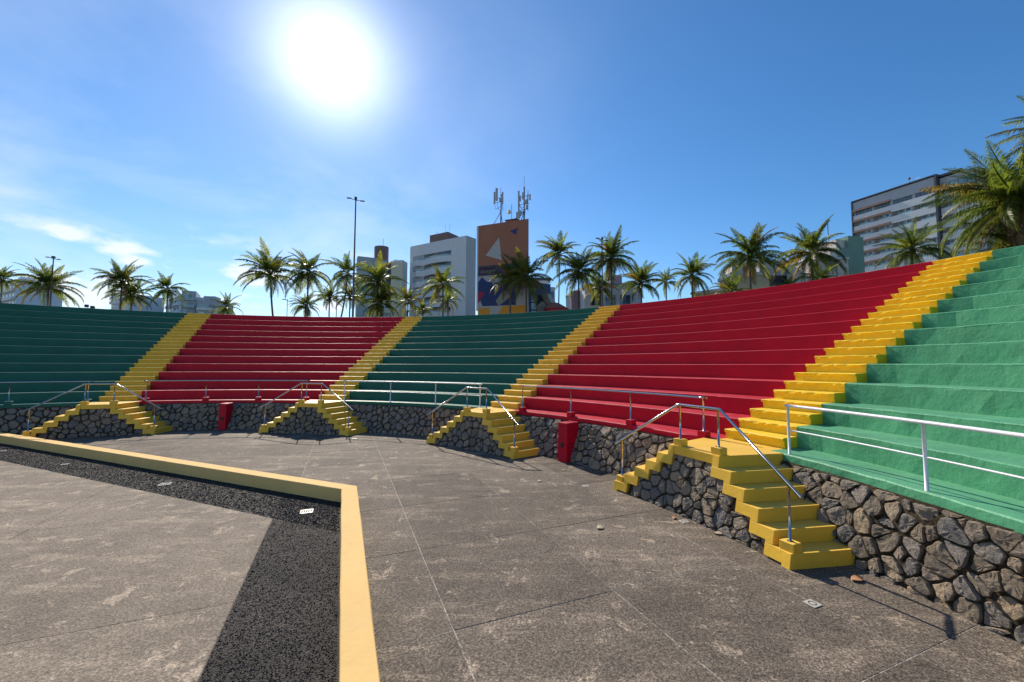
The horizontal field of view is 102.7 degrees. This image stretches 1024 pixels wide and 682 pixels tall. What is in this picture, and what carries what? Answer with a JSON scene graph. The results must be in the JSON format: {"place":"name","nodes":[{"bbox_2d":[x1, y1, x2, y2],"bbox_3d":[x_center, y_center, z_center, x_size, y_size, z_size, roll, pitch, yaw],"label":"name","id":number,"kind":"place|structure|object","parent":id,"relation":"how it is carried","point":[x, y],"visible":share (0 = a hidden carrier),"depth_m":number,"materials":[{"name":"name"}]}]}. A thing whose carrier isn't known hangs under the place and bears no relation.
{"place":"outdoors","nodes":[
{"label":"outdoors","id":0,"kind":"place"},
{"bbox_2d":[0,277,62,306],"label":"building","id":1,"kind":"structure","parent":0,"point":[10,295],"depth_m":129.49,"materials":[{"name":"grey concrete"}]},
{"bbox_2d":[109,294,163,311],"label":"building","id":2,"kind":"structure","parent":0,"point":[116,303],"depth_m":143.49,"materials":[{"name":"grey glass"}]},
{"bbox_2d":[196,296,232,314],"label":"building","id":3,"kind":"structure","parent":0,"point":[206,305],"depth_m":140.90,"materials":[{"name":"grey concrete"}]},
{"bbox_2d":[355,245,406,316],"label":"building","id":4,"kind":"structure","parent":0,"point":[400,270],"depth_m":109.80,"materials":[{"name":"white paint"}]},
{"bbox_2d":[374,308,406,316],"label":"building","id":5,"kind":"structure","parent":0,"point":[387,313],"depth_m":97.80,"materials":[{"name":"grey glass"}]},
{"bbox_2d":[383,313,390,316],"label":"window","id":6,"kind":"structure","parent":5,"relation":"in","point":[384,314],"depth_m":97.80,"materials":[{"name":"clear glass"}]},
{"bbox_2d":[409,231,475,316],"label":"building","id":7,"kind":"structure","parent":0,"point":[443,252],"depth_m":106.65,"materials":[{"name":"white paint"}]},
{"bbox_2d":[476,219,528,314],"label":"building","id":8,"kind":"structure","parent":0,"point":[495,241],"depth_m":57.31,"materials":[{"name":"paint"}]},
{"bbox_2d":[494,188,502,222],"bbox_3d":[-1.836,-19.262,58.458,1.305,5.500,1.375,2,-4,-32],"label":"antenna mast","id":9,"kind":"object","parent":8,"relation":"on","point":[496,198],"visible":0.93,"depth_m":58.32,"materials":[{"name":"metal"}]},
{"bbox_2d":[512,187,530,220],"bbox_3d":[1.432,-19.820,57.363,2.812,6.500,1.143,-2,-4,31],"label":"antenna mast","id":10,"kind":"object","parent":8,"relation":"on","point":[519,212],"visible":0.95,"depth_m":56.99,"materials":[{"name":"metal"}]},
{"bbox_2d":[0,429,1023,681],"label":"floor","id":11,"kind":"structure","parent":0,"point":[484,567],"depth_m":5.11,"materials":[{"name":"concrete"}]},
{"bbox_2d":[0,406,75,434],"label":"stone wall","id":12,"kind":"structure","parent":11,"relation":"on","point":[14,421],"depth_m":15.65,"materials":[{"name":"grey stone"}]},
{"bbox_2d":[0,303,186,407],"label":"seating section","id":13,"kind":"object","parent":11,"relation":"on","point":[46,343],"visible":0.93,"depth_m":20.08,"materials":[{"name":"green paint"}]},
{"bbox_2d":[0,381,93,400],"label":"guard rail","id":14,"kind":"object","parent":13,"relation":"on","point":[44,382],"visible":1,"depth_m":16.14,"materials":[{"name":"metal"}]},
{"bbox_2d":[22,400,172,438],"bbox_3d":[-16.145,3.020,16.180,4.431,1.345,1.700,1,-4,-21],"label":"double stair","id":15,"kind":"object","parent":11,"relation":"on","point":[96,419],"visible":0.98,"depth_m":15.77,"materials":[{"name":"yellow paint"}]},
{"bbox_2d":[21,383,161,430],"bbox_3d":[-15.903,2.482,15.723,4.117,1.690,0.517,1,-4,-21],"label":"handrail","id":16,"kind":"object","parent":15,"relation":"on","point":[115,384],"visible":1,"depth_m":15.82,"materials":[{"name":"metal"}]},
{"bbox_2d":[99,313,210,401],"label":"aisle stairs","id":17,"kind":"structure","parent":11,"relation":"on","point":[154,361],"depth_m":20.38,"materials":[{"name":"yellow paint"}]},
{"bbox_2d":[0,443,340,681],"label":"pebble strip","id":18,"kind":"object","parent":11,"relation":"on","point":[281,623],"visible":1,"depth_m":5.30,"materials":[{"name":"grey gravel"}]},
{"bbox_2d":[300,509,312,513],"bbox_3d":[-3.852,3.197,7.685,0.220,0.011,0.220,2,-4,-22],"label":"ground fixture","id":19,"kind":"object","parent":18,"relation":"on","point":[305,511],"visible":1,"depth_m":7.67,"materials":[{"name":"white ceramic"}]},
{"bbox_2d":[0,432,379,681],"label":"kerb wall","id":20,"kind":"structure","parent":11,"relation":"on","point":[358,661],"depth_m":7.47,"materials":[{"name":"yellow paint"}]},
{"bbox_2d":[138,403,294,430],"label":"stone wall","id":21,"kind":"structure","parent":11,"relation":"on","point":[191,416],"depth_m":17.53,"materials":[{"name":"grey stone"}]},
{"bbox_2d":[218,403,232,429],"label":"pier","id":22,"kind":"structure","parent":11,"relation":"on","point":[225,411],"depth_m":17.30,"materials":[{"name":"red paint"}]},
{"bbox_2d":[138,314,403,403],"bbox_3d":[-13.450,1.100,23.148,12.804,6.022,11.762,0,-3,0],"label":"seating section","id":23,"kind":"object","parent":11,"relation":"on","point":[327,351],"visible":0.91,"depth_m":22.04,"materials":[{"name":"red paint"}]},
{"bbox_2d":[144,380,309,397],"bbox_3d":[-12.304,2.087,17.922,6.747,0.744,0.396,1,-3,-6],"label":"guard rail","id":24,"kind":"object","parent":23,"relation":"on","point":[146,381],"visible":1,"depth_m":18.04,"materials":[{"name":"metal"}]},
{"bbox_2d":[258,399,367,435],"bbox_3d":[-8.150,3.090,17.016,4.432,1.345,1.700,0,-3,9],"label":"double stair","id":25,"kind":"object","parent":11,"relation":"on","point":[324,417],"visible":1,"depth_m":16.52,"materials":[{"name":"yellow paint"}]},
{"bbox_2d":[260,383,352,426],"bbox_3d":[-8.184,2.548,16.505,4.117,1.690,0.517,0,-3,9],"label":"handrail","id":26,"kind":"object","parent":25,"relation":"on","point":[302,399],"visible":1,"depth_m":16.66,"materials":[{"name":"metal"}]},
{"bbox_2d":[319,317,421,400],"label":"aisle stairs","id":27,"kind":"structure","parent":11,"relation":"on","point":[370,360],"depth_m":21.49,"materials":[{"name":"yellow paint"}]},
{"bbox_2d":[343,404,462,436],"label":"stone wall","id":28,"kind":"structure","parent":11,"relation":"on","point":[401,420],"depth_m":16.48,"materials":[{"name":"grey stone"}]},
{"bbox_2d":[343,307,598,408],"bbox_3d":[-2.018,1.040,21.642,12.499,6.022,11.247,-1,-4,23],"label":"seating section","id":29,"kind":"object","parent":11,"relation":"on","point":[496,355],"visible":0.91,"depth_m":20.52,"materials":[{"name":"green paint"}]},
{"bbox_2d":[343,380,481,406],"bbox_3d":[-4.167,2.097,16.695,6.796,0.870,0.403,-1,-4,23],"label":"guard rail","id":30,"kind":"object","parent":29,"relation":"on","point":[435,393],"visible":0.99,"depth_m":16.66,"materials":[{"name":"metal"}]},
{"bbox_2d":[426,407,539,458],"bbox_3d":[-0.980,2.924,13.894,4.431,1.346,1.700,-3,-4,38],"label":"double stair","id":31,"kind":"object","parent":11,"relation":"on","point":[488,430],"visible":0.98,"depth_m":13.32,"materials":[{"name":"yellow paint"}]},
{"bbox_2d":[428,387,518,446],"bbox_3d":[-1.273,2.385,13.469,4.117,1.690,0.517,-3,-4,38],"label":"handrail","id":32,"kind":"object","parent":31,"relation":"on","point":[497,400],"visible":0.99,"depth_m":13.58,"materials":[{"name":"metal"}]},
{"bbox_2d":[487,305,619,409],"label":"aisle stairs","id":33,"kind":"structure","parent":11,"relation":"on","point":[510,399],"depth_m":17.49,"materials":[{"name":"yellow paint"}]},
{"bbox_2d":[558,421,578,462],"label":"pier","id":34,"kind":"structure","parent":11,"relation":"on","point":[567,433],"depth_m":11.76,"materials":[{"name":"red paint"}]},
{"bbox_2d":[515,414,673,474],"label":"stone wall","id":35,"kind":"structure","parent":11,"relation":"on","point":[596,447],"depth_m":11.12,"materials":[{"name":"grey stone"}]},
{"bbox_2d":[514,261,932,439],"bbox_3d":[6.567,0.664,14.974,11.246,6.021,12.509,3,-4,-37],"label":"seating section","id":36,"kind":"object","parent":11,"relation":"on","point":[734,356],"visible":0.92,"depth_m":13.34,"materials":[{"name":"red paint"}]},
{"bbox_2d":[521,385,706,430],"bbox_3d":[2.406,1.748,11.595,0.373,0.744,6.521,3,-4,-37],"label":"guard rail","id":37,"kind":"object","parent":36,"relation":"on","point":[687,396],"visible":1,"depth_m":10.84,"materials":[{"name":"metal"}]},
{"bbox_2d":[613,438,854,569],"bbox_3d":[3.764,2.564,7.677,1.700,1.345,4.431,2,-4,-23],"label":"double stair","id":38,"kind":"object","parent":11,"relation":"on","point":[737,493],"visible":0.98,"depth_m":6.82,"materials":[{"name":"yellow paint"}]},
{"bbox_2d":[615,403,802,541],"bbox_3d":[3.285,2.038,7.453,0.518,1.690,4.117,2,-4,-23],"label":"handrail","id":39,"kind":"object","parent":38,"relation":"on","point":[777,472],"visible":0.98,"depth_m":6.95,"materials":[{"name":"metal"}]},
{"bbox_2d":[802,599,822,607],"bbox_3d":[3.478,3.038,4.740,0.140,0.010,0.140,2,-4,-22],"label":"ground fixture","id":40,"kind":"object","parent":11,"relation":"on","point":[812,603],"visible":1,"depth_m":4.73,"materials":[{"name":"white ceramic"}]},
{"bbox_2d":[714,250,992,450],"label":"aisle stairs","id":41,"kind":"structure","parent":11,"relation":"on","point":[833,371],"depth_m":9.55,"materials":[{"name":"yellow paint"}]},
{"bbox_2d":[851,575,862,580],"bbox_3d":[4.436,3.047,5.254,0.172,0.036,0.117,-1,-4,13],"label":"fallen leaf","id":42,"kind":"object","parent":11,"relation":"on","point":[857,577],"visible":1,"depth_m":5.26,"materials":[{"name":"brown plant"}]},
{"bbox_2d":[771,245,1023,534],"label":"seating section","id":43,"kind":"object","parent":11,"relation":"on","point":[958,359],"visible":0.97,"depth_m":6.95,"materials":[{"name":"green paint"}]},
{"bbox_2d":[784,404,1023,490],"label":"guard rail","id":44,"kind":"object","parent":43,"relation":"on","point":[924,456],"visible":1,"depth_m":5.12,"materials":[{"name":"silver metal"}]},
{"bbox_2d":[779,460,1023,644],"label":"stone wall","id":45,"kind":"structure","parent":11,"relation":"on","point":[968,567],"depth_m":4.87,"materials":[{"name":"grey stone"}]},
{"bbox_2d":[0,0,1023,316],"label":"sky","id":46,"kind":"structure","parent":0,"point":[171,136],"materials":[{"name":"blue"}]},
{"bbox_2d":[530,277,554,300],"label":"building","id":47,"kind":"structure","parent":0,"point":[542,280],"depth_m":85.93,"materials":[{"name":"grey glass"}]},
{"bbox_2d":[566,275,639,308],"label":"building","id":48,"kind":"structure","parent":0,"point":[627,298],"depth_m":71.54,"materials":[{"name":"grey concrete"}]},
{"bbox_2d":[591,295,599,305],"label":"window","id":49,"kind":"structure","parent":48,"relation":"in","point":[593,300],"depth_m":71.42,"materials":[{"name":"blue glass"}]},
{"bbox_2d":[605,295,615,304],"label":"window","id":50,"kind":"structure","parent":48,"relation":"in","point":[607,302],"depth_m":71.14,"materials":[{"name":"blue glass"}]},
{"bbox_2d":[620,295,630,304],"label":"window","id":51,"kind":"structure","parent":48,"relation":"in","point":[626,299],"depth_m":70.86,"materials":[{"name":"blue glass"}]},
{"bbox_2d":[690,288,719,296],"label":"building","id":52,"kind":"structure","parent":0,"point":[711,292],"depth_m":66.24,"materials":[{"name":"white paint"}]},
{"bbox_2d":[718,264,771,292],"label":"building","id":53,"kind":"structure","parent":0,"point":[761,281],"depth_m":56.66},
{"bbox_2d":[755,260,792,286],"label":"building","id":54,"kind":"structure","parent":0,"point":[777,279],"depth_m":65.82,"materials":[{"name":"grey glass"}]},
{"bbox_2d":[769,275,784,285],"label":"window","id":55,"kind":"structure","parent":54,"relation":"in","point":[775,279],"depth_m":65.81,"materials":[{"name":"black glass"}]},
{"bbox_2d":[851,166,1005,271],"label":"building","id":56,"kind":"structure","parent":0,"point":[873,216],"depth_m":104.27,"materials":[{"name":"white concrete"}]},
{"bbox_2d":[856,208,870,215],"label":"window","id":57,"kind":"structure","parent":56,"relation":"in","point":[868,209],"depth_m":112.54,"materials":[{"name":"blue glass"}]},
{"bbox_2d":[874,202,889,209],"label":"window","id":58,"kind":"structure","parent":56,"relation":"in","point":[888,203],"depth_m":108.54,"materials":[{"name":"blue glass"}]},
{"bbox_2d":[893,195,911,204],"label":"window","id":59,"kind":"structure","parent":56,"relation":"in","point":[909,197],"depth_m":104.57,"materials":[{"name":"blue glass"}]},
{"bbox_2d":[915,189,934,197],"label":"window","id":60,"kind":"structure","parent":56,"relation":"in","point":[922,193],"depth_m":100.71,"materials":[{"name":"blue glass"}]},
{"bbox_2d":[941,173,974,189],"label":"window","id":61,"kind":"structure","parent":56,"relation":"in","point":[958,180],"depth_m":95.40,"materials":[{"name":"teal glass"}]},
{"label":"ground","id":62,"kind":"structure","parent":0,"visible":0},
{"bbox_2d":[0,265,23,302],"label":"palm tree","id":63,"kind":"object","parent":62,"relation":"on","point":[4,273],"visible":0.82,"depth_m":104.42,"materials":[{"name":"green plant"}]},
{"bbox_2d":[1,258,86,306],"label":"palm tree","id":64,"kind":"object","parent":62,"relation":"on","point":[43,276],"visible":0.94,"depth_m":64.98,"materials":[{"name":"green plant"}]},
{"bbox_2d":[46,256,61,305],"bbox_3d":[-62.460,-3.346,55.270,1.770,16.430,0.340,1,-3,-11],"label":"street lamp","id":65,"kind":"object","parent":62,"relation":"on","point":[53,257],"visible":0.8,"depth_m":55.60,"materials":[{"name":"metal"}]},
{"bbox_2d":[90,258,153,309],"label":"palm tree","id":66,"kind":"object","parent":62,"relation":"on","point":[117,275],"visible":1,"depth_m":68.95,"materials":[{"name":"green plant"}]},
{"bbox_2d":[102,274,158,310],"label":"palm tree","id":67,"kind":"object","parent":62,"relation":"on","point":[135,297],"visible":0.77,"depth_m":72.01,"materials":[{"name":"green plant"}]},
{"bbox_2d":[144,270,189,311],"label":"palm tree","id":68,"kind":"object","parent":62,"relation":"on","point":[165,282],"visible":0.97,"depth_m":77.78,"materials":[{"name":"green plant"}]},
{"bbox_2d":[164,297,202,312],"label":"building","id":69,"kind":"structure","parent":62,"relation":"on","point":[175,306],"depth_m":144.87,"materials":[{"name":"grey concrete"}]},
{"bbox_2d":[181,290,199,312],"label":"building","id":70,"kind":"structure","parent":62,"relation":"on","point":[189,306],"depth_m":142.32,"materials":[{"name":"grey glass"}]},
{"bbox_2d":[209,292,243,314],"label":"palm tree","id":71,"kind":"object","parent":62,"relation":"on","point":[227,301],"visible":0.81,"depth_m":78.85,"materials":[{"name":"green plant"}]},
{"bbox_2d":[233,236,300,315],"bbox_3d":[-33.493,-4.369,56.184,8.518,18.839,8.985,0,-3,0],"label":"palm tree","id":72,"kind":"object","parent":62,"relation":"on","point":[268,264],"visible":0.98,"depth_m":55.84,"materials":[{"name":"green plant"}]},
{"bbox_2d":[288,290,322,316],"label":"palm tree","id":73,"kind":"object","parent":62,"relation":"on","point":[303,301],"visible":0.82,"depth_m":76.50,"materials":[{"name":"green plant"}]},
{"bbox_2d":[280,248,338,316],"bbox_3d":[-31.253,-4.193,61.355,7.941,19.008,8.187,0,-3,0],"label":"palm tree","id":74,"kind":"object","parent":62,"relation":"on","point":[309,274],"visible":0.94,"depth_m":61.63,"materials":[{"name":"green plant"}]},
{"bbox_2d":[311,283,343,316],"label":"palm tree","id":75,"kind":"object","parent":62,"relation":"on","point":[328,294],"visible":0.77,"depth_m":75.09,"materials":[{"name":"green plant"}]},
{"bbox_2d":[336,278,341,316],"bbox_3d":[-26.769,-2.121,62.245,1.320,15.000,0.240,1,-3,-11],"label":"street lamp","id":76,"kind":"object","parent":62,"relation":"on","point":[336,299],"visible":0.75,"depth_m":62.42,"materials":[{"name":"metal"}]},
{"bbox_2d":[322,251,369,316],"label":"palm tree","id":77,"kind":"object","parent":62,"relation":"on","point":[345,264],"visible":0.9,"depth_m":68.72,"materials":[{"name":"green plant"}]},
{"bbox_2d":[330,284,365,316],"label":"palm tree","id":78,"kind":"object","parent":62,"relation":"on","point":[349,295],"visible":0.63,"depth_m":73.46,"materials":[{"name":"green plant"}]},
{"bbox_2d":[347,197,364,316],"bbox_3d":[-18.752,-6.344,48.444,2.020,21.830,0.340,1,-3,-11],"label":"street lamp","id":79,"kind":"object","parent":62,"relation":"on","point":[353,287],"visible":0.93,"depth_m":48.59,"materials":[{"name":"metal"}]},
{"bbox_2d":[347,250,408,316],"bbox_3d":[-19.367,-3.840,59.030,8.458,18.087,7.400,0,-3,0],"label":"palm tree","id":80,"kind":"object","parent":62,"relation":"on","point":[377,273],"visible":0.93,"depth_m":58.55,"materials":[{"name":"green plant"}]},
{"bbox_2d":[358,284,400,316],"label":"palm tree","id":81,"kind":"object","parent":62,"relation":"on","point":[381,298],"visible":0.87,"depth_m":58.27,"materials":[{"name":"green plant"}]},
{"bbox_2d":[393,284,424,316],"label":"palm tree","id":82,"kind":"object","parent":62,"relation":"on","point":[406,294],"visible":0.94,"depth_m":61.12,"materials":[{"name":"green plant"}]},
{"bbox_2d":[409,299,435,316],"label":"palm tree","id":83,"kind":"object","parent":62,"relation":"on","point":[422,308],"visible":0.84,"depth_m":68.53,"materials":[{"name":"green plant"}]},
{"bbox_2d":[418,264,466,315],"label":"palm tree","id":84,"kind":"object","parent":62,"relation":"on","point":[438,287],"visible":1,"depth_m":60.99,"materials":[{"name":"green plant"}]},
{"bbox_2d":[432,289,461,315],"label":"palm tree","id":85,"kind":"object","parent":62,"relation":"on","point":[450,298],"visible":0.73,"depth_m":68.14,"materials":[{"name":"green plant"}]},
{"bbox_2d":[489,256,532,312],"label":"palm tree","id":86,"kind":"object","parent":62,"relation":"on","point":[504,276],"visible":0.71,"depth_m":52.16,"materials":[{"name":"green plant"}]},
{"bbox_2d":[496,247,552,312],"bbox_3d":[1.660,-3.176,51.243,7.328,15.944,6.558,0,-3,0],"label":"palm tree","id":87,"kind":"object","parent":62,"relation":"on","point":[534,284],"visible":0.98,"depth_m":51.10,"materials":[{"name":"green plant"}]},
{"bbox_2d":[529,283,568,311],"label":"building","id":88,"kind":"structure","parent":62,"relation":"on","point":[543,303],"depth_m":56.12,"materials":[{"name":"blue metal"}]},
{"bbox_2d":[536,230,579,302],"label":"palm tree","id":89,"kind":"object","parent":62,"relation":"on","point":[554,246],"visible":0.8,"depth_m":64.12,"materials":[{"name":"green plant"}]},
{"bbox_2d":[551,247,603,308],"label":"palm tree","id":90,"kind":"object","parent":62,"relation":"on","point":[576,275],"visible":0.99,"depth_m":58.96,"materials":[{"name":"green plant"}]},
{"bbox_2d":[595,237,608,306],"bbox_3d":[12.044,-4.460,54.347,1.820,18.930,0.340,1,-3,-11],"label":"street lamp","id":91,"kind":"object","parent":62,"relation":"on","point":[601,239],"visible":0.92,"depth_m":54.63,"materials":[{"name":"metal"}]},
{"bbox_2d":[582,267,622,306],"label":"palm tree","id":92,"kind":"object","parent":62,"relation":"on","point":[606,290],"visible":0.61,"depth_m":64.21,"materials":[{"name":"green plant"}]},
{"bbox_2d":[583,225,640,305],"bbox_3d":[14.178,-5.461,59.221,8.478,21.522,8.899,0,-3,0],"label":"palm tree","id":93,"kind":"object","parent":62,"relation":"on","point":[612,260],"visible":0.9,"depth_m":58.95,"materials":[{"name":"green plant"}]},
{"bbox_2d":[617,260,667,302],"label":"palm tree","id":94,"kind":"object","parent":62,"relation":"on","point":[644,278],"visible":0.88,"depth_m":65.08,"materials":[{"name":"green plant"}]},
{"bbox_2d":[652,267,681,299],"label":"palm tree","id":95,"kind":"object","parent":62,"relation":"on","point":[665,285],"visible":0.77,"depth_m":86.26,"materials":[{"name":"green plant"}]},
{"bbox_2d":[666,252,715,296],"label":"palm tree","id":96,"kind":"object","parent":62,"relation":"on","point":[693,268],"visible":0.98,"depth_m":64.01,"materials":[{"name":"green plant"}]},
{"bbox_2d":[709,273,750,293],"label":"palm tree","id":97,"kind":"object","parent":62,"relation":"on","point":[729,285],"visible":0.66,"depth_m":48.40,"materials":[{"name":"green plant"}]},
{"bbox_2d":[708,222,791,288],"bbox_3d":[30.060,-4.837,51.237,9.214,19.407,8.746,0,-3,0],"label":"palm tree","id":98,"kind":"object","parent":62,"relation":"on","point":[750,247],"visible":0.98,"depth_m":51.25,"materials":[{"name":"green plant"}]},
{"bbox_2d":[770,274,807,286],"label":"palm tree","id":99,"kind":"object","parent":62,"relation":"on","point":[789,281],"visible":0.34,"depth_m":45.66,"materials":[{"name":"green plant"}]},
{"bbox_2d":[772,213,847,282],"bbox_3d":[38.940,-5.699,53.594,8.132,21.453,9.476,-3,-5,42],"label":"palm tree","id":100,"kind":"object","parent":62,"relation":"on","point":[813,243],"visible":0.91,"depth_m":53.23,"materials":[{"name":"green plant"}]},
{"bbox_2d":[798,264,837,280],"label":"palm tree","id":101,"kind":"object","parent":62,"relation":"on","point":[823,274],"visible":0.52,"depth_m":45.72,"materials":[{"name":"green plant"}]},
{"bbox_2d":[786,257,849,282],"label":"building","id":102,"kind":"structure","parent":62,"relation":"on","point":[839,271],"depth_m":60.76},
{"bbox_2d":[801,224,864,274],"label":"building","id":103,"kind":"structure","parent":62,"relation":"on","point":[852,247],"depth_m":62.48,"materials":[{"name":"blue glass"}]},
{"bbox_2d":[873,215,951,269],"bbox_3d":[50.789,-5.252,51.775,7.603,20.407,7.718,1,-4,-18],"label":"palm tree","id":104,"kind":"object","parent":62,"relation":"on","point":[909,242],"visible":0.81,"depth_m":51.55,"materials":[{"name":"green plant"}]},
{"bbox_2d":[918,140,1023,257],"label":"palm tree","id":105,"kind":"object","parent":62,"relation":"on","point":[1002,192],"visible":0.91,"depth_m":40.33,"materials":[{"name":"green plant"}]},
{"bbox_2d":[958,217,1021,253],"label":"palm tree","id":106,"kind":"object","parent":62,"relation":"on","point":[998,237],"visible":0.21,"depth_m":41.22,"materials":[{"name":"green plant"}]},
{"bbox_2d":[985,95,1023,173],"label":"palm tree","id":107,"kind":"object","parent":62,"relation":"on","point":[1004,141],"visible":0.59,"depth_m":41.88,"materials":[{"name":"green plant"}]}
]}

